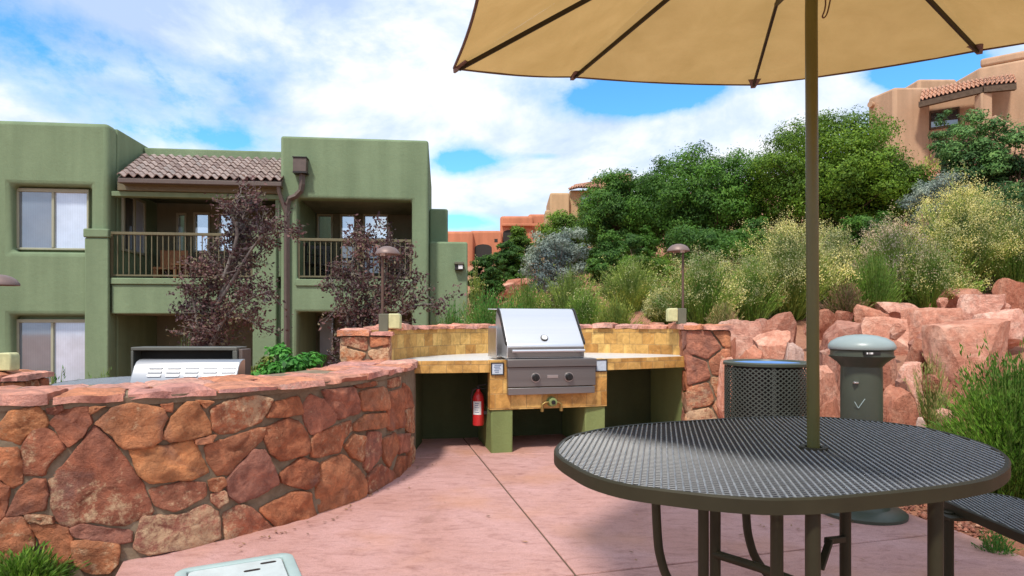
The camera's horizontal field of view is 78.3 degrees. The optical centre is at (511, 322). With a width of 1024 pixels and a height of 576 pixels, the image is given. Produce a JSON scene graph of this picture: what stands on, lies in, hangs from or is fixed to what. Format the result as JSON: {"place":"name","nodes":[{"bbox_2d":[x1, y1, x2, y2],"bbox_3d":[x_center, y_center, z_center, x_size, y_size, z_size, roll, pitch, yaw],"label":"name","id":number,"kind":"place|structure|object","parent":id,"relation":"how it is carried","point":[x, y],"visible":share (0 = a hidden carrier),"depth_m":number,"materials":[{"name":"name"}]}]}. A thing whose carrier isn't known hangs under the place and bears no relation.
{"place":"outdoors","nodes":[
{"label":"outdoors","id":0,"kind":"place"},
{"bbox_2d":[0,0,1023,250],"label":"sky","id":1,"kind":"structure","parent":0,"point":[242,75],"materials":[{"name":"blue"}]},
{"bbox_2d":[116,434,1023,575],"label":"patio","id":2,"kind":"structure","parent":0,"point":[438,521],"depth_m":3.33,"materials":[{"name":"pink concrete"}]},
{"bbox_2d":[174,553,301,575],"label":"utility box","id":3,"kind":"object","parent":2,"relation":"on","point":[270,565],"visible":1,"depth_m":2.85,"materials":[{"name":"metal"}]},
{"bbox_2d":[337,322,734,452],"bbox_3d":[0.224,0.612,6.420,3.777,1.243,1.762,0,0,-11],"label":"barbecue counter","id":4,"kind":"object","parent":2,"relation":"on","point":[654,373],"visible":0.52,"depth_m":6.12,"materials":[{"name":"stone"}]},
{"bbox_2d":[375,246,401,330],"bbox_3d":[-1.102,-0.300,5.600,0.230,0.762,0.218,0,0,0],"label":"path light","id":5,"kind":"object","parent":4,"relation":"on","point":[393,321],"visible":0.95,"depth_m":5.55,"materials":[{"name":"brown metal"}]},
{"bbox_2d":[470,384,486,425],"bbox_3d":[-0.296,0.735,5.656,0.152,0.373,0.106,0,0,24],"label":"fire extinguisher","id":6,"kind":"object","parent":4,"relation":"attached to","point":[479,411],"visible":1,"depth_m":5.62,"materials":[{"name":"red metal"}]},
{"bbox_2d":[488,308,596,394],"bbox_3d":[0.254,0.243,5.810,0.870,0.763,0.713,0,0,-14],"label":"gas grill","id":7,"kind":"object","parent":4,"relation":"in","point":[537,350],"visible":1,"depth_m":5.59,"materials":[{"name":"silver metal"}]},
{"bbox_2d":[666,244,689,323],"bbox_3d":[1.694,-0.394,6.420,0.235,0.819,0.229,0,0,0],"label":"path light","id":8,"kind":"object","parent":4,"relation":"on","point":[678,315],"visible":0.98,"depth_m":6.37,"materials":[{"name":"brown metal"}]},
{"bbox_2d":[464,439,922,575],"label":"patio joints","id":9,"kind":"object","parent":2,"relation":"on","point":[534,524],"visible":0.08,"depth_m":3.55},
{"bbox_2d":[716,357,732,417],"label":"boulder","id":10,"kind":"object","parent":2,"relation":"on","point":[720,399],"visible":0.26,"depth_m":5.77,"materials":[{"name":"stone"}]},
{"bbox_2d":[453,0,1023,447],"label":"umbrella","id":11,"kind":"object","parent":2,"relation":"on","point":[727,42],"visible":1,"depth_m":2.45,"materials":[{"name":"beige fabric"}]},
{"bbox_2d":[723,359,806,417],"bbox_3d":[1.884,0.692,4.660,0.612,0.816,0.612,0,0,0],"label":"litter bin","id":12,"kind":"object","parent":2,"relation":"on","point":[767,387],"visible":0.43,"depth_m":4.44,"materials":[{"name":"grey metal"}]},
{"bbox_2d":[554,416,1023,575],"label":"picnic table","id":13,"kind":"object","parent":2,"relation":"on","point":[776,468],"visible":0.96,"depth_m":1.66,"materials":[{"name":"metal"}]},
{"bbox_2d":[824,334,908,525],"bbox_3d":[2.076,0.600,3.740,0.480,1.061,0.480,0,0,0],"label":"ash bollard","id":14,"kind":"object","parent":2,"relation":"on","point":[862,360],"visible":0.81,"depth_m":3.63,"materials":[{"name":"grey plastic"}]},
{"bbox_2d":[468,149,1023,555],"bbox_3d":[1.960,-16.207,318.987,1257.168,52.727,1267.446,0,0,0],"label":"ground","id":15,"kind":"structure","parent":0,"point":[801,341],"depth_m":8.01,"materials":[{"name":"red soil"}]},
{"bbox_2d":[0,369,53,386],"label":"stone pier","id":16,"kind":"structure","parent":15,"relation":"on","point":[23,377],"depth_m":4.77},
{"bbox_2d":[0,274,20,371],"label":"path light","id":17,"kind":"object","parent":16,"relation":"on","point":[9,361],"visible":0.98,"depth_m":4.70,"materials":[{"name":"brown metal"}]},
{"bbox_2d":[0,536,92,575],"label":"grass tuft","id":18,"kind":"object","parent":15,"relation":"on","point":[25,562],"visible":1,"depth_m":2.73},
{"bbox_2d":[51,376,130,385],"bbox_3d":[-2.930,0.856,4.950,1.140,0.796,1.140,0,0,0],"label":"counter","id":19,"kind":"object","parent":15,"relation":"on","point":[110,380],"visible":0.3,"depth_m":4.92,"materials":[{"name":"stone"}]},
{"bbox_2d":[130,346,250,382],"bbox_3d":[-2.083,0.742,4.305,0.899,1.159,0.650,0,0,0],"label":"grill","id":20,"kind":"object","parent":15,"relation":"on","point":[149,363],"visible":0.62,"depth_m":4.08,"materials":[{"name":"silver metal"}]},
{"bbox_2d":[0,359,417,575],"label":"stone wall","id":21,"kind":"structure","parent":15,"relation":"on","point":[106,479],"depth_m":3.16,"materials":[{"name":"stone"}]},
{"bbox_2d":[0,121,467,384],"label":"apartment building","id":22,"kind":"structure","parent":15,"relation":"on","point":[95,219],"depth_m":13.79,"materials":[{"name":"green paint"}]},
{"bbox_2d":[17,319,84,384],"bbox_3d":[-9.902,0.631,13.572,1.424,1.414,0.088,0,0,-6],"label":"window","id":23,"kind":"structure","parent":22,"relation":"in","point":[42,344],"depth_m":13.56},
{"bbox_2d":[17,188,89,250],"bbox_3d":[-9.889,-2.224,13.574,1.451,1.322,0.088,0,0,-6],"label":"window","id":24,"kind":"structure","parent":22,"relation":"in","point":[47,219],"depth_m":13.56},
{"bbox_2d":[121,198,145,255],"bbox_3d":[-8.736,-2.255,14.556,0.050,1.299,1.070,0,0,-6],"label":"window","id":25,"kind":"structure","parent":22,"relation":"in","point":[133,210],"depth_m":14.52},
{"bbox_2d":[153,250,188,277],"bbox_3d":[-8.210,-1.362,15.144,0.640,0.800,0.460,0,0,-6],"label":"patio chair","id":26,"kind":"object","parent":22,"relation":"on","point":[171,256],"visible":0.59,"depth_m":15.30,"materials":[{"name":"orange wood"}]},
{"bbox_2d":[176,213,186,249],"bbox_3d":[-8.301,-2.260,15.802,0.243,0.989,0.047,0,0,-6],"label":"door","id":27,"kind":"structure","parent":22,"relation":"in","point":[177,214],"depth_m":15.79,"materials":[{"name":"brown wood"}]},
{"bbox_2d":[193,212,209,251],"bbox_3d":[-7.817,-2.275,15.856,0.398,1.005,0.047,0,0,-6],"label":"door","id":28,"kind":"structure","parent":22,"relation":"in","point":[194,213],"depth_m":15.84,"materials":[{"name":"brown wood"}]},
{"bbox_2d":[309,245,329,278],"bbox_3d":[-4.732,-1.408,15.424,0.480,0.900,0.480,0,0,-20],"label":"patio chair","id":29,"kind":"object","parent":22,"relation":"on","point":[323,248],"visible":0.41,"depth_m":15.24,"materials":[{"name":"metal"}]},
{"bbox_2d":[317,244,332,274],"bbox_3d":[-4.786,-1.612,16.096,0.396,0.773,0.047,0,0,-6],"label":"patio chair","id":30,"kind":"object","parent":22,"relation":"in","point":[322,268],"depth_m":16.09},
{"bbox_2d":[318,316,334,356],"bbox_3d":[-4.743,0.348,16.100,0.423,1.033,0.047,0,0,-6],"label":"door","id":31,"kind":"structure","parent":22,"relation":"in","point":[324,344],"depth_m":16.10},
{"bbox_2d":[164,174,308,345],"bbox_3d":[-4.141,-0.670,9.665,2.319,3.224,1.446,0,0,0],"label":"plum tree","id":32,"kind":"object","parent":15,"relation":"on","point":[209,329],"visible":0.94,"depth_m":9.52,"materials":[{"name":"purple plant"}]},
{"bbox_2d":[251,342,326,375],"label":"green bush","id":33,"kind":"object","parent":15,"relation":"on","point":[287,363],"visible":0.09,"depth_m":6.17,"materials":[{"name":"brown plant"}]},
{"bbox_2d":[314,211,465,365],"bbox_3d":[-1.784,-0.321,9.343,2.245,2.647,1.176,0,0,0],"label":"plum tree","id":34,"kind":"object","parent":15,"relation":"on","point":[366,313],"visible":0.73,"depth_m":9.23,"materials":[{"name":"purple plant"}]},
{"bbox_2d":[431,285,473,324],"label":"rabbitbrush","id":35,"kind":"object","parent":15,"relation":"on","point":[451,314],"visible":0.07,"depth_m":9.38,"materials":[{"name":"green plant"}]},
{"bbox_2d":[461,254,488,323],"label":"rabbitbrush","id":36,"kind":"object","parent":15,"relation":"on","point":[477,287],"visible":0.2,"depth_m":12.26,"materials":[{"name":"green plant"}]},
{"bbox_2d":[459,281,510,323],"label":"rabbitbrush","id":37,"kind":"object","parent":15,"relation":"on","point":[483,315],"visible":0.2,"depth_m":8.72,"materials":[{"name":"green plant"}]},
{"bbox_2d":[468,255,505,313],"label":"juniper tree","id":38,"kind":"object","parent":15,"relation":"on","point":[490,274],"visible":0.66,"depth_m":17.74,"materials":[{"name":"green plant"}]},
{"bbox_2d":[448,214,543,265],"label":"adobe house","id":39,"kind":"structure","parent":15,"relation":"on","point":[480,243],"depth_m":44.60,"materials":[{"name":"orange paint"}]},
{"bbox_2d":[491,240,527,282],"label":"juniper tree","id":40,"kind":"object","parent":15,"relation":"on","point":[511,266],"visible":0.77,"depth_m":21.72,"materials":[{"name":"green plant"}]},
{"bbox_2d":[498,283,523,297],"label":"rock","id":41,"kind":"object","parent":15,"relation":"on","point":[508,286],"visible":0.43,"depth_m":19.61,"materials":[{"name":"stone"}]},
{"bbox_2d":[508,224,534,272],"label":"juniper tree","id":42,"kind":"object","parent":15,"relation":"on","point":[518,236],"visible":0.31,"depth_m":23.81,"materials":[{"name":"green plant"}]},
{"bbox_2d":[504,270,556,308],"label":"rabbitbrush","id":43,"kind":"object","parent":15,"relation":"on","point":[529,300],"visible":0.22,"depth_m":9.81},
{"bbox_2d":[517,226,592,301],"bbox_3d":[0.935,-1.145,13.538,1.718,1.882,1.670,0,0,0],"label":"silver bush","id":44,"kind":"object","parent":15,"relation":"on","point":[569,254],"visible":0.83,"depth_m":13.28,"materials":[{"name":"grey plant"}]},
{"bbox_2d":[533,206,596,265],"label":"juniper tree","id":45,"kind":"object","parent":15,"relation":"on","point":[563,219],"visible":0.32,"depth_m":20.45,"materials":[{"name":"green plant"}]},
{"bbox_2d":[535,263,605,317],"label":"rabbitbrush","id":46,"kind":"object","parent":15,"relation":"on","point":[568,286],"visible":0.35,"depth_m":10.04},
{"bbox_2d":[559,279,607,323],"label":"rabbitbrush","id":47,"kind":"object","parent":15,"relation":"on","point":[583,309],"visible":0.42,"depth_m":8.87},
{"bbox_2d":[544,174,628,241],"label":"adobe house","id":48,"kind":"structure","parent":15,"relation":"on","point":[559,201],"depth_m":37.02,"materials":[{"name":"beige"}]},
{"bbox_2d":[585,229,628,290],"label":"juniper tree","id":49,"kind":"object","parent":15,"relation":"on","point":[608,252],"visible":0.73,"depth_m":13.00,"materials":[{"name":"green plant"}]},
{"bbox_2d":[591,289,652,324],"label":"rabbitbrush","id":50,"kind":"object","parent":15,"relation":"on","point":[617,313],"visible":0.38,"depth_m":8.23,"materials":[{"name":"green plant"}]},
{"bbox_2d":[571,166,674,256],"bbox_3d":[2.929,-2.709,16.342,2.858,2.520,2.999,0,0,0],"label":"juniper tree","id":51,"kind":"object","parent":15,"relation":"on","point":[608,200],"visible":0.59,"depth_m":15.71,"materials":[{"name":"green plant"}]},
{"bbox_2d":[593,249,675,312],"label":"rabbitbrush","id":52,"kind":"object","parent":15,"relation":"on","point":[633,289],"visible":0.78,"depth_m":10.42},
{"bbox_2d":[613,225,659,258],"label":"dark shrub","id":53,"kind":"object","parent":15,"relation":"on","point":[633,242],"visible":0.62,"depth_m":13.98,"materials":[{"name":"green plant"}]},
{"bbox_2d":[612,253,680,289],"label":"dark shrub","id":54,"kind":"object","parent":15,"relation":"on","point":[657,261],"visible":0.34,"depth_m":11.35,"materials":[{"name":"green plant"}]},
{"bbox_2d":[639,282,676,324],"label":"rabbitbrush","id":55,"kind":"object","parent":15,"relation":"on","point":[651,311],"visible":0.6,"depth_m":8.70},
{"bbox_2d":[615,140,776,254],"bbox_3d":[4.562,-2.838,15.469,4.089,2.946,3.950,0,0,0],"label":"juniper tree","id":56,"kind":"object","parent":15,"relation":"on","point":[715,197],"visible":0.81,"depth_m":14.55,"materials":[{"name":"green plant"}]},
{"bbox_2d":[645,240,753,323],"bbox_3d":[2.512,-0.470,8.289,1.431,1.184,1.441,0,0,0],"label":"rabbitbrush","id":57,"kind":"object","parent":15,"relation":"on","point":[703,291],"visible":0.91,"depth_m":8.11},
{"bbox_2d":[656,224,771,275],"bbox_3d":[3.993,-1.381,12.604,2.307,1.319,2.196,0,0,0],"label":"dark shrub","id":58,"kind":"object","parent":15,"relation":"on","point":[711,238],"visible":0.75,"depth_m":12.16,"materials":[{"name":"green plant"}]},
{"bbox_2d":[704,297,744,323],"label":"shrub","id":59,"kind":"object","parent":15,"relation":"on","point":[720,315],"depth_m":7.54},
{"bbox_2d":[718,319,761,358],"bbox_3d":[2.465,0.342,6.909,0.487,0.740,0.486,-1,-6,12],"label":"boulder","id":60,"kind":"object","parent":15,"relation":"on","point":[745,333],"visible":0.39,"depth_m":6.72,"materials":[{"name":"stone"}]},
{"bbox_2d":[488,149,1018,317],"bbox_3d":[12.133,-5.627,23.154,28.356,11.685,36.968,0,0,0],"label":"hill scrub","id":61,"kind":"object","parent":15,"relation":"on","point":[678,254],"visible":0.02,"depth_m":16.47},
{"bbox_2d":[724,238,790,320],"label":"rabbitbrush","id":62,"kind":"object","parent":15,"relation":"on","point":[754,307],"visible":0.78,"depth_m":8.27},
{"bbox_2d":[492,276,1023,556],"bbox_3d":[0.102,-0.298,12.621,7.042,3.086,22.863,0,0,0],"label":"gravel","id":63,"kind":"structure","parent":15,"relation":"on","point":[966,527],"depth_m":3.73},
{"bbox_2d":[738,344,762,358],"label":"boulder","id":64,"kind":"object","parent":63,"relation":"on","point":[753,352],"visible":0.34,"depth_m":6.16,"materials":[{"name":"stone"}]},
{"bbox_2d":[726,216,793,259],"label":"dark shrub","id":65,"kind":"object","parent":15,"relation":"on","point":[754,223],"visible":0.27,"depth_m":12.99,"materials":[{"name":"green plant"}]},
{"bbox_2d":[753,330,792,358],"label":"boulder","id":66,"kind":"object","parent":15,"relation":"on","point":[771,344],"visible":0.3,"depth_m":6.19,"materials":[{"name":"stone"}]},
{"bbox_2d":[761,312,796,343],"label":"boulder","id":67,"kind":"object","parent":15,"relation":"on","point":[784,321],"visible":0.4,"depth_m":7.03,"materials":[{"name":"stone"}]},
{"bbox_2d":[711,205,862,319],"bbox_3d":[3.760,-0.830,8.636,1.971,1.599,1.767,0,0,0],"label":"rabbitbrush","id":68,"kind":"object","parent":15,"relation":"on","point":[794,266],"visible":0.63,"depth_m":8.43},
{"bbox_2d":[819,309,835,339],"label":"boulder","id":69,"kind":"object","parent":15,"relation":"on","point":[827,318],"visible":0.47,"depth_m":7.59,"materials":[{"name":"stone"}]},
{"bbox_2d":[819,349,839,391],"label":"boulder","id":70,"kind":"object","parent":15,"relation":"on","point":[833,365],"visible":0.2,"depth_m":5.72,"materials":[{"name":"stone"}]},
{"bbox_2d":[820,365,839,409],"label":"boulder","id":71,"kind":"object","parent":15,"relation":"on","point":[829,390],"visible":0.34,"depth_m":5.32,"materials":[{"name":"stone"}]},
{"bbox_2d":[820,397,839,417],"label":"boulder","id":72,"kind":"object","parent":15,"relation":"on","point":[829,408],"visible":0.34,"depth_m":5.06,"materials":[{"name":"stone"}]},
{"bbox_2d":[737,104,935,240],"bbox_3d":[7.138,-3.206,14.208,4.351,3.430,4.374,0,0,0],"label":"juniper tree","id":73,"kind":"object","parent":15,"relation":"on","point":[846,152],"visible":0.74,"depth_m":13.21,"materials":[{"name":"green plant"}]},
{"bbox_2d":[819,320,861,350],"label":"boulder","id":74,"kind":"object","parent":15,"relation":"on","point":[838,328],"visible":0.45,"depth_m":6.75,"materials":[{"name":"stone"}]},
{"bbox_2d":[819,220,865,304],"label":"rabbitbrush","id":75,"kind":"object","parent":15,"relation":"on","point":[843,245],"visible":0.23,"depth_m":9.25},
{"bbox_2d":[835,310,853,321],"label":"boulder","id":76,"kind":"object","parent":15,"relation":"on","point":[843,315],"visible":0.7,"depth_m":7.34,"materials":[{"name":"stone"}]},
{"bbox_2d":[819,279,876,321],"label":"dry scrub","id":77,"kind":"object","parent":15,"relation":"on","point":[844,298],"visible":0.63,"depth_m":7.92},
{"bbox_2d":[828,210,907,262],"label":"dark shrub","id":78,"kind":"object","parent":15,"relation":"on","point":[856,223],"visible":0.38,"depth_m":11.64,"materials":[{"name":"green plant"}]},
{"bbox_2d":[853,304,889,322],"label":"boulder","id":79,"kind":"object","parent":15,"relation":"on","point":[860,312],"visible":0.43,"depth_m":7.52,"materials":[{"name":"stone"}]},
{"bbox_2d":[843,240,910,308],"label":"rabbitbrush","id":80,"kind":"object","parent":15,"relation":"on","point":[877,289],"visible":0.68,"depth_m":8.24,"materials":[{"name":"green plant"}]},
{"bbox_2d":[863,333,897,390],"bbox_3d":[3.312,0.430,5.620,0.295,0.711,0.265,-6,-4,0],"label":"boulder","id":81,"kind":"object","parent":15,"relation":"on","point":[890,372],"visible":0.19,"depth_m":5.53,"materials":[{"name":"stone"}]},
{"bbox_2d":[825,157,936,228],"bbox_3d":[7.967,-2.698,13.595,2.042,2.000,2.030,0,0,0],"label":"juniper tree","id":82,"kind":"object","parent":15,"relation":"on","point":[900,210],"visible":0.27,"depth_m":13.05,"materials":[{"name":"green plant"}]},
{"bbox_2d":[861,316,908,354],"bbox_3d":[4.171,0.197,7.023,0.508,0.535,0.531,0,0,38],"label":"boulder","id":83,"kind":"object","parent":15,"relation":"on","point":[881,326],"visible":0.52,"depth_m":6.86,"materials":[{"name":"stone"}]},
{"bbox_2d":[867,302,917,318],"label":"boulder","id":84,"kind":"object","parent":15,"relation":"on","point":[892,309],"visible":0.39,"depth_m":8.02,"materials":[{"name":"stone"}]},
{"bbox_2d":[889,323,905,339],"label":"boulder","id":85,"kind":"object","parent":15,"relation":"on","point":[897,330],"visible":1,"depth_m":6.27,"materials":[{"name":"stone"}]},
{"bbox_2d":[883,384,918,425],"bbox_3d":[2.731,0.771,4.457,0.390,0.670,0.296,0,0,-15],"label":"boulder","id":86,"kind":"object","parent":15,"relation":"on","point":[899,405],"visible":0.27,"depth_m":4.34,"materials":[{"name":"stone"}]},
{"bbox_2d":[843,200,960,302],"bbox_3d":[5.436,-0.941,9.036,1.656,1.582,1.513,0,0,0],"label":"rabbitbrush","id":87,"kind":"object","parent":15,"relation":"on","point":[894,244],"visible":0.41,"depth_m":8.80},
{"bbox_2d":[897,361,924,411],"bbox_3d":[3.239,0.568,5.120,0.208,0.503,0.156,0,0,33],"label":"boulder","id":88,"kind":"object","parent":15,"relation":"on","point":[906,369],"visible":0.4,"depth_m":5.09,"materials":[{"name":"stone"}]},
{"bbox_2d":[905,338,935,397],"bbox_3d":[3.499,0.440,5.385,0.283,0.627,0.200,0,0,-38],"label":"boulder","id":89,"kind":"object","parent":15,"relation":"on","point":[915,352],"visible":0.28,"depth_m":5.31,"materials":[{"name":"stone"}]},
{"bbox_2d":[901,347,956,427],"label":"dry grass","id":90,"kind":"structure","parent":15,"relation":"on","point":[931,401],"depth_m":4.73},
{"bbox_2d":[921,373,941,393],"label":"boulder","id":91,"kind":"object","parent":15,"relation":"on","point":[935,379],"visible":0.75,"depth_m":4.71,"materials":[{"name":"stone"}]},
{"bbox_2d":[900,307,963,340],"bbox_3d":[4.783,0.086,7.207,0.650,0.562,0.520,2,-5,-17],"label":"boulder","id":92,"kind":"object","parent":15,"relation":"on","point":[917,318],"visible":0.39,"depth_m":7.08,"materials":[{"name":"stone"}]},
{"bbox_2d":[895,169,978,236],"bbox_3d":[7.793,-1.942,11.520,1.211,1.690,1.229,0,0,0],"label":"silver bush","id":93,"kind":"object","parent":15,"relation":"on","point":[931,187],"visible":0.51,"depth_m":11.47,"materials":[{"name":"grey plant"}]},
{"bbox_2d":[925,395,951,431],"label":"dry grass","id":94,"kind":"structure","parent":15,"relation":"on","point":[934,411],"depth_m":4.10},
{"bbox_2d":[883,233,995,307],"bbox_3d":[5.802,-0.675,8.730,1.389,1.211,1.554,0,0,0],"label":"rabbitbrush","id":95,"kind":"object","parent":15,"relation":"on","point":[931,291],"visible":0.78,"depth_m":8.47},
{"bbox_2d":[867,51,1023,167],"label":"adobe house","id":96,"kind":"structure","parent":15,"relation":"on","point":[994,85],"depth_m":26.39,"materials":[{"name":"beige paint"}]},
{"bbox_2d":[929,106,959,129],"bbox_3d":[18.413,-8.697,26.809,1.070,0.798,0.077,0,0,36],"label":"window","id":97,"kind":"structure","parent":96,"relation":"in","point":[952,118],"depth_m":26.77,"materials":[{"name":"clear glass"}]},
{"bbox_2d":[927,108,965,208],"bbox_3d":[10.665,-3.910,15.490,0.783,2.660,0.798,0,0,-39],"label":"pinyon tree","id":98,"kind":"object","parent":15,"relation":"on","point":[934,135],"visible":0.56,"depth_m":15.56,"materials":[{"name":"green plant"}]},
{"bbox_2d":[874,160,1023,292],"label":"rabbitbrush","id":99,"kind":"object","parent":15,"relation":"on","point":[958,230],"visible":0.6,"depth_m":8.96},
{"bbox_2d":[929,287,982,307],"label":"boulder","id":100,"kind":"object","parent":15,"relation":"on","point":[952,303],"visible":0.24,"depth_m":8.30,"materials":[{"name":"stone"}]},
{"bbox_2d":[921,318,1010,415],"bbox_3d":[3.706,0.386,5.118,0.604,0.850,0.394,0,0,-24],"label":"boulder","id":101,"kind":"object","parent":15,"relation":"on","point":[943,340],"visible":0.62,"depth_m":4.99,"materials":[{"name":"stone"}]},
{"bbox_2d":[918,108,1018,217],"bbox_3d":[9.153,-2.936,12.651,1.652,2.700,1.759,0,0,0],"label":"pinyon tree","id":102,"kind":"object","parent":15,"relation":"on","point":[980,142],"visible":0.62,"depth_m":12.26,"materials":[{"name":"green plant"}]},
{"bbox_2d":[922,331,1023,498],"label":"broom bush","id":103,"kind":"object","parent":15,"relation":"on","point":[995,420],"visible":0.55,"depth_m":3.70,"materials":[{"name":"green plant"}]},
{"bbox_2d":[957,294,1005,319],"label":"boulder","id":104,"kind":"object","parent":15,"relation":"on","point":[970,305],"visible":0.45,"depth_m":7.48,"materials":[{"name":"stone"}]},
{"bbox_2d":[965,121,1023,219],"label":"pinyon tree","id":105,"kind":"object","parent":15,"relation":"on","point":[1014,137],"visible":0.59,"depth_m":11.90,"materials":[{"name":"green plant"}]},
{"bbox_2d":[967,199,1023,283],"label":"rabbitbrush","id":106,"kind":"object","parent":15,"relation":"on","point":[1013,269],"visible":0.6,"depth_m":8.75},
{"bbox_2d":[970,527,1022,555],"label":"weed","id":107,"kind":"object","parent":15,"relation":"on","point":[999,544],"visible":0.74,"depth_m":3.10,"materials":[{"name":"green plant"}]},
{"bbox_2d":[970,181,1023,234],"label":"silver bush","id":108,"kind":"object","parent":15,"relation":"on","point":[1020,195],"visible":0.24,"depth_m":10.83,"materials":[{"name":"grey plant"}]},
{"bbox_2d":[972,308,1023,349],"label":"boulder","id":109,"kind":"object","parent":15,"relation":"on","point":[1015,317],"visible":0.41,"depth_m":6.38,"materials":[{"name":"stone"}]},
{"bbox_2d":[991,278,1023,309],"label":"boulder","id":110,"kind":"object","parent":15,"relation":"on","point":[1012,290],"visible":0.52,"depth_m":7.75,"materials":[{"name":"stone"}]},
{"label":"boulder","id":111,"kind":"object","parent":15,"relation":"on","visible":0},
{"bbox_2d":[784,342,803,360],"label":"boulder","id":112,"kind":"object","parent":111,"relation":"on","point":[794,351],"visible":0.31,"depth_m":5.81,"materials":[{"name":"stone"}]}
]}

